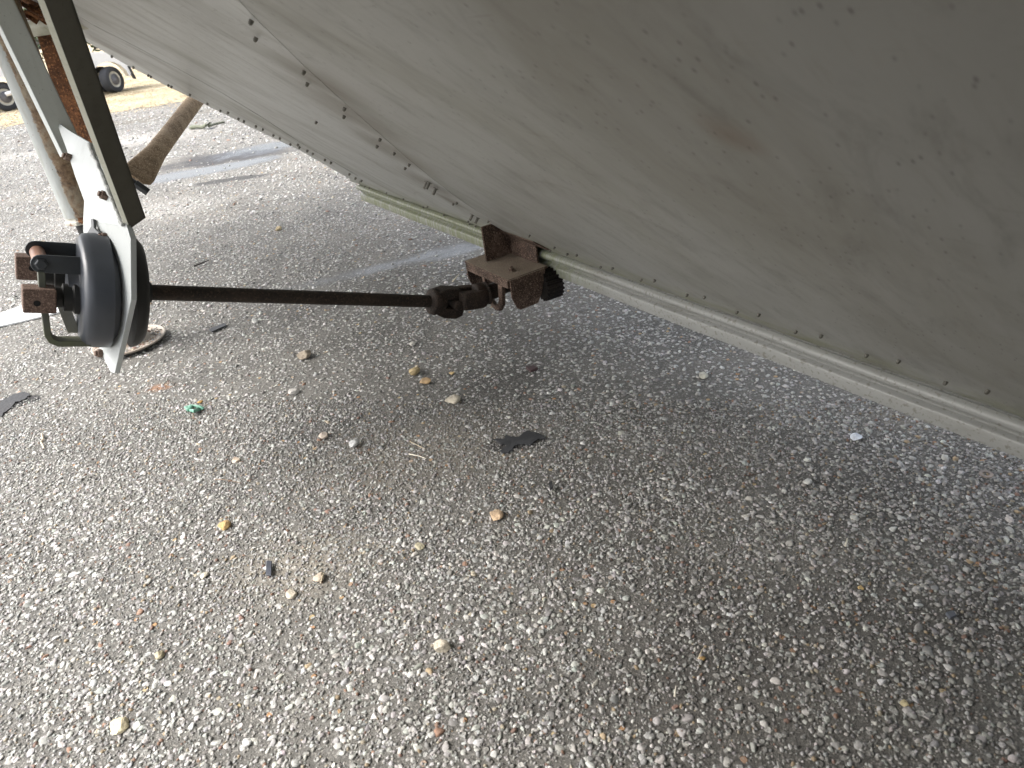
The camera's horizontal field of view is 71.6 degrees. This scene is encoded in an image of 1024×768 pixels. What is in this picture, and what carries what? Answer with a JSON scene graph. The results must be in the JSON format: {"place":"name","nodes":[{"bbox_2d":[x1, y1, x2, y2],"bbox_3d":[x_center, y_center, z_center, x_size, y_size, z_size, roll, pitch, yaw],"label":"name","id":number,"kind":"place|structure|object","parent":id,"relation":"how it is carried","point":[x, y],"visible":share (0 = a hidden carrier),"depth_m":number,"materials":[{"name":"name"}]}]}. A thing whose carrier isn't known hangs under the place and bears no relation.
{"place":"outdoors","nodes":[
{"label":"outdoors","id":0,"kind":"place"},
{"bbox_2d":[0,44,186,127],"bbox_3d":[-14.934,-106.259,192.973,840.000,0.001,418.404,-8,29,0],"label":"dry grass field","id":1,"kind":"structure","parent":0,"point":[139,95],"depth_m":13.24,"materials":[{"name":"beige plant"}]},
{"bbox_2d":[23,8,100,58],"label":"woods","id":2,"kind":"object","parent":1,"relation":"on","point":[92,46],"visible":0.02,"depth_m":55.63,"materials":[{"name":"green plant"}]},
{"bbox_2d":[0,52,136,110],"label":"golf cart","id":3,"kind":"object","parent":1,"relation":"on","point":[111,78],"visible":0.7,"depth_m":14.36,"materials":[{"name":"plastic"}]},
{"bbox_2d":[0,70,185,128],"bbox_3d":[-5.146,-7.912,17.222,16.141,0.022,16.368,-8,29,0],"label":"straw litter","id":4,"kind":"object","parent":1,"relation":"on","point":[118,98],"visible":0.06,"depth_m":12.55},
{"bbox_2d":[0,107,315,159],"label":"gravel","id":5,"kind":"structure","parent":0,"point":[148,123],"depth_m":8.16,"materials":[{"name":"grey gravel"}]},
{"bbox_2d":[0,214,659,320],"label":"gravel","id":6,"kind":"structure","parent":0,"point":[11,299],"depth_m":3.35,"materials":[{"name":"grey gravel"}]},
{"bbox_2d":[0,49,1023,767],"bbox_3d":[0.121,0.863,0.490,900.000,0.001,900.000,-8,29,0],"label":"asphalt ground","id":7,"kind":"structure","parent":0,"point":[176,169],"depth_m":1.54,"materials":[{"name":"grey asphalt"}]},
{"bbox_2d":[0,392,29,416],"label":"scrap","id":8,"kind":"object","parent":7,"relation":"on","point":[7,404],"visible":1,"depth_m":2.34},
{"bbox_2d":[0,305,58,326],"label":"white trim strip","id":9,"kind":"object","parent":7,"relation":"on","point":[16,315],"depth_m":3.05,"materials":[{"name":"white plastic"}]},
{"bbox_2d":[40,433,44,447],"bbox_3d":[-1.373,0.164,2.074,0.012,0.012,0.100,-25,33,-27],"label":"twig","id":10,"kind":"object","parent":7,"relation":"on","point":[42,438],"visible":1,"depth_m":2.07,"materials":[{"name":"white wood"}]},
{"bbox_2d":[110,717,128,734],"bbox_3d":[-0.655,0.570,1.184,0.028,0.017,0.034,-20,32,-21],"label":"stone","id":11,"kind":"object","parent":7,"relation":"on","point":[119,725],"visible":1,"depth_m":1.18,"materials":[{"name":"beige stone"}]},
{"bbox_2d":[154,650,164,659],"bbox_3d":[-0.651,0.499,1.311,0.016,0.012,0.019,-8,29,0],"label":"stone","id":12,"kind":"object","parent":7,"relation":"on","point":[159,654],"visible":1,"depth_m":1.31,"materials":[{"name":"beige stone"}]},
{"bbox_2d":[184,404,204,412],"bbox_3d":[-0.961,0.072,2.132,0.073,0.024,0.041,9,34,28],"label":"plastic scrap","id":13,"kind":"object","parent":7,"relation":"on","point":[188,408],"visible":1,"depth_m":2.12,"materials":[{"name":"green plastic"}]},
{"bbox_2d":[0,159,392,215],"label":"gravel","id":14,"kind":"structure","parent":7,"relation":"on","point":[38,207],"depth_m":4.94,"materials":[{"name":"grey gravel"}]},
{"bbox_2d":[200,572,208,578],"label":"stone","id":15,"kind":"object","parent":7,"relation":"on","point":[203,575],"visible":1,"depth_m":1.48,"materials":[{"name":"white stone"}]},
{"bbox_2d":[189,121,223,128],"bbox_3d":[-3.423,-2.876,7.881,0.371,0.075,0.327,-8,29,0],"label":"cord scrap","id":16,"kind":"object","parent":7,"relation":"on","point":[209,124],"visible":1,"depth_m":7.88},
{"bbox_2d":[209,323,226,331],"bbox_3d":[-1.108,-0.212,2.674,0.066,0.003,0.040,-28,35,-32],"label":"dark splinter","id":17,"kind":"object","parent":7,"relation":"on","point":[215,328],"visible":1,"depth_m":2.67,"materials":[{"name":"grey wood"}]},
{"bbox_2d":[218,520,230,530],"bbox_3d":[-0.658,0.321,1.623,0.032,0.017,0.026,18,38,38],"label":"stone","id":18,"kind":"object","parent":7,"relation":"on","point":[224,525],"visible":1,"depth_m":1.62,"materials":[{"name":"yellow stone"}]},
{"bbox_2d":[232,457,239,462],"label":"stone","id":19,"kind":"object","parent":7,"relation":"on","point":[236,459],"visible":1,"depth_m":1.86,"materials":[{"name":"beige stone"}]},
{"bbox_2d":[242,738,251,745],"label":"stone","id":20,"kind":"object","parent":7,"relation":"on","point":[246,742],"visible":1,"depth_m":1.13,"materials":[{"name":"white stone"}]},
{"bbox_2d":[252,318,258,323],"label":"stone","id":21,"kind":"object","parent":7,"relation":"on","point":[254,320],"visible":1,"depth_m":2.68,"materials":[{"name":"white stone"}]},
{"bbox_2d":[266,561,271,575],"bbox_3d":[-0.505,0.383,1.475,0.012,0.004,0.049,-14,30,-10],"label":"metal strip","id":22,"kind":"object","parent":7,"relation":"on","point":[268,568],"visible":1,"depth_m":1.47,"materials":[{"name":"grey metal"}]},
{"bbox_2d":[286,588,296,598],"bbox_3d":[-0.438,0.416,1.406,0.020,0.011,0.026,-29,35,-32],"label":"stone","id":23,"kind":"object","parent":7,"relation":"on","point":[291,593],"visible":1,"depth_m":1.40,"materials":[{"name":"beige stone"}]},
{"bbox_2d":[288,388,299,394],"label":"stone","id":24,"kind":"object","parent":7,"relation":"on","point":[293,391],"visible":1,"depth_m":2.14,"materials":[{"name":"white stone"}]},
{"bbox_2d":[297,350,310,359],"bbox_3d":[-0.688,-0.099,2.358,0.043,0.031,0.046,6,32,23],"label":"stone","id":25,"kind":"object","parent":7,"relation":"on","point":[303,354],"visible":1,"depth_m":2.35,"materials":[{"name":"beige stone"}]},
{"bbox_2d":[313,572,323,581],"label":"stone","id":26,"kind":"object","parent":7,"relation":"on","point":[317,577],"visible":0.97,"depth_m":1.43,"materials":[{"name":"beige stone"}]},
{"bbox_2d":[318,432,327,438],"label":"stone","id":27,"kind":"object","parent":7,"relation":"on","point":[323,435],"visible":1,"depth_m":1.90,"materials":[{"name":"beige stone"}]},
{"bbox_2d":[349,439,359,446],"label":"stone","id":28,"kind":"object","parent":7,"relation":"on","point":[354,442],"visible":1,"depth_m":1.84,"materials":[{"name":"white stone"}]},
{"bbox_2d":[409,366,419,375],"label":"stone","id":29,"kind":"object","parent":7,"relation":"on","point":[414,371],"visible":1,"depth_m":2.15,"materials":[{"name":"beige stone"}]},
{"bbox_2d":[415,542,423,549],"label":"stone","id":30,"kind":"object","parent":7,"relation":"on","point":[419,546],"visible":1,"depth_m":1.48,"materials":[{"name":"beige stone"}]},
{"bbox_2d":[420,377,430,383],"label":"stone","id":31,"kind":"object","parent":7,"relation":"on","point":[425,380],"visible":1,"depth_m":2.10,"materials":[{"name":"stone"}]},
{"bbox_2d":[433,639,449,652],"bbox_3d":[-0.123,0.458,1.248,0.030,0.018,0.023,-8,29,0],"label":"stone","id":32,"kind":"object","parent":7,"relation":"on","point":[440,645],"visible":1,"depth_m":1.24,"materials":[{"name":"beige stone"}]},
{"bbox_2d":[444,394,460,403],"bbox_3d":[-0.164,0.041,1.989,0.042,0.022,0.038,10,34,29],"label":"stone","id":33,"kind":"object","parent":7,"relation":"on","point":[454,399],"visible":1,"depth_m":1.98,"materials":[{"name":"beige stone"}]},
{"bbox_2d":[490,509,502,520],"bbox_3d":[-0.033,0.283,1.536,0.030,0.016,0.034,-8,29,0],"label":"stone","id":34,"kind":"object","parent":7,"relation":"on","point":[495,515],"visible":1,"depth_m":1.53,"materials":[{"name":"beige stone"}]},
{"bbox_2d":[0,0,1023,459],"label":"hopper trailer","id":35,"kind":"object","parent":7,"relation":"on","point":[828,192],"visible":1,"depth_m":0.91,"materials":[{"name":"paint"}]},
{"bbox_2d":[94,327,161,351],"bbox_3d":[-1.424,-0.164,2.640,0.242,0.014,0.244,-8,29,0],"label":"grit on pad","id":36,"kind":"object","parent":35,"relation":"on","point":[146,340],"visible":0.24,"depth_m":2.61,"materials":[{"name":"stone"}]},
{"bbox_2d":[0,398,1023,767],"bbox_3d":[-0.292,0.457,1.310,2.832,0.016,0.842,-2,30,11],"label":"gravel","id":37,"kind":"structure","parent":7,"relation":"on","point":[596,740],"depth_m":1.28,"materials":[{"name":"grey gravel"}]},
{"bbox_2d":[0,318,1023,490],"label":"gravel","id":38,"kind":"structure","parent":7,"relation":"on","point":[744,462],"depth_m":2.02,"materials":[{"name":"grey gravel"}]},
{"bbox_2d":[492,431,546,453],"bbox_3d":[0.019,0.140,1.782,0.121,0.004,0.077,-17,30,-15],"label":"rubber scrap","id":39,"kind":"object","parent":7,"relation":"on","point":[529,438],"visible":1,"depth_m":1.78,"materials":[{"name":"black rubber"}]},
{"bbox_2d":[526,365,537,371],"bbox_3d":[0.059,-0.047,2.088,0.026,0.008,0.031,-20,31,-20],"label":"dark chip","id":40,"kind":"object","parent":7,"relation":"on","point":[532,368],"visible":1,"depth_m":2.08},
{"bbox_2d":[549,481,552,490],"bbox_3d":[0.087,0.228,1.595,0.009,0.006,0.030,-8,29,0],"label":"bark flake","id":41,"kind":"object","parent":7,"relation":"on","point":[550,485],"visible":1,"depth_m":1.59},
{"bbox_2d":[699,372,707,378],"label":"stone","id":42,"kind":"object","parent":7,"relation":"on","point":[703,375],"visible":1,"depth_m":1.93,"materials":[{"name":"grey stone"}]},
{"bbox_2d":[804,478,811,484],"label":"stone","id":43,"kind":"object","parent":7,"relation":"on","point":[807,481],"visible":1,"depth_m":1.50,"materials":[{"name":"white stone"}]},
{"bbox_2d":[850,433,862,440],"bbox_3d":[0.786,0.121,1.622,0.025,0.014,0.022,-8,29,0],"label":"paper crumb","id":44,"kind":"object","parent":7,"relation":"on","point":[855,436],"visible":1,"depth_m":1.62,"materials":[{"name":"paper"}]},
{"bbox_2d":[900,699,908,706],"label":"stone","id":45,"kind":"object","parent":7,"relation":"on","point":[903,702],"visible":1,"depth_m":1.05,"materials":[{"name":"beige stone"}]},
{"bbox_2d":[946,610,955,618],"bbox_3d":[0.725,0.381,1.172,0.014,0.006,0.013,-8,29,0],"label":"slate chip","id":46,"kind":"object","parent":7,"relation":"on","point":[951,614],"visible":1,"depth_m":1.17,"materials":[{"name":"grey stone"}]},
{"bbox_2d":[979,470,992,477],"bbox_3d":[0.969,0.184,1.450,0.025,0.002,0.025,-8,29,0],"label":"washer","id":47,"kind":"object","parent":7,"relation":"on","point":[981,472],"visible":1,"depth_m":1.45,"materials":[{"name":"metal"}]}
]}

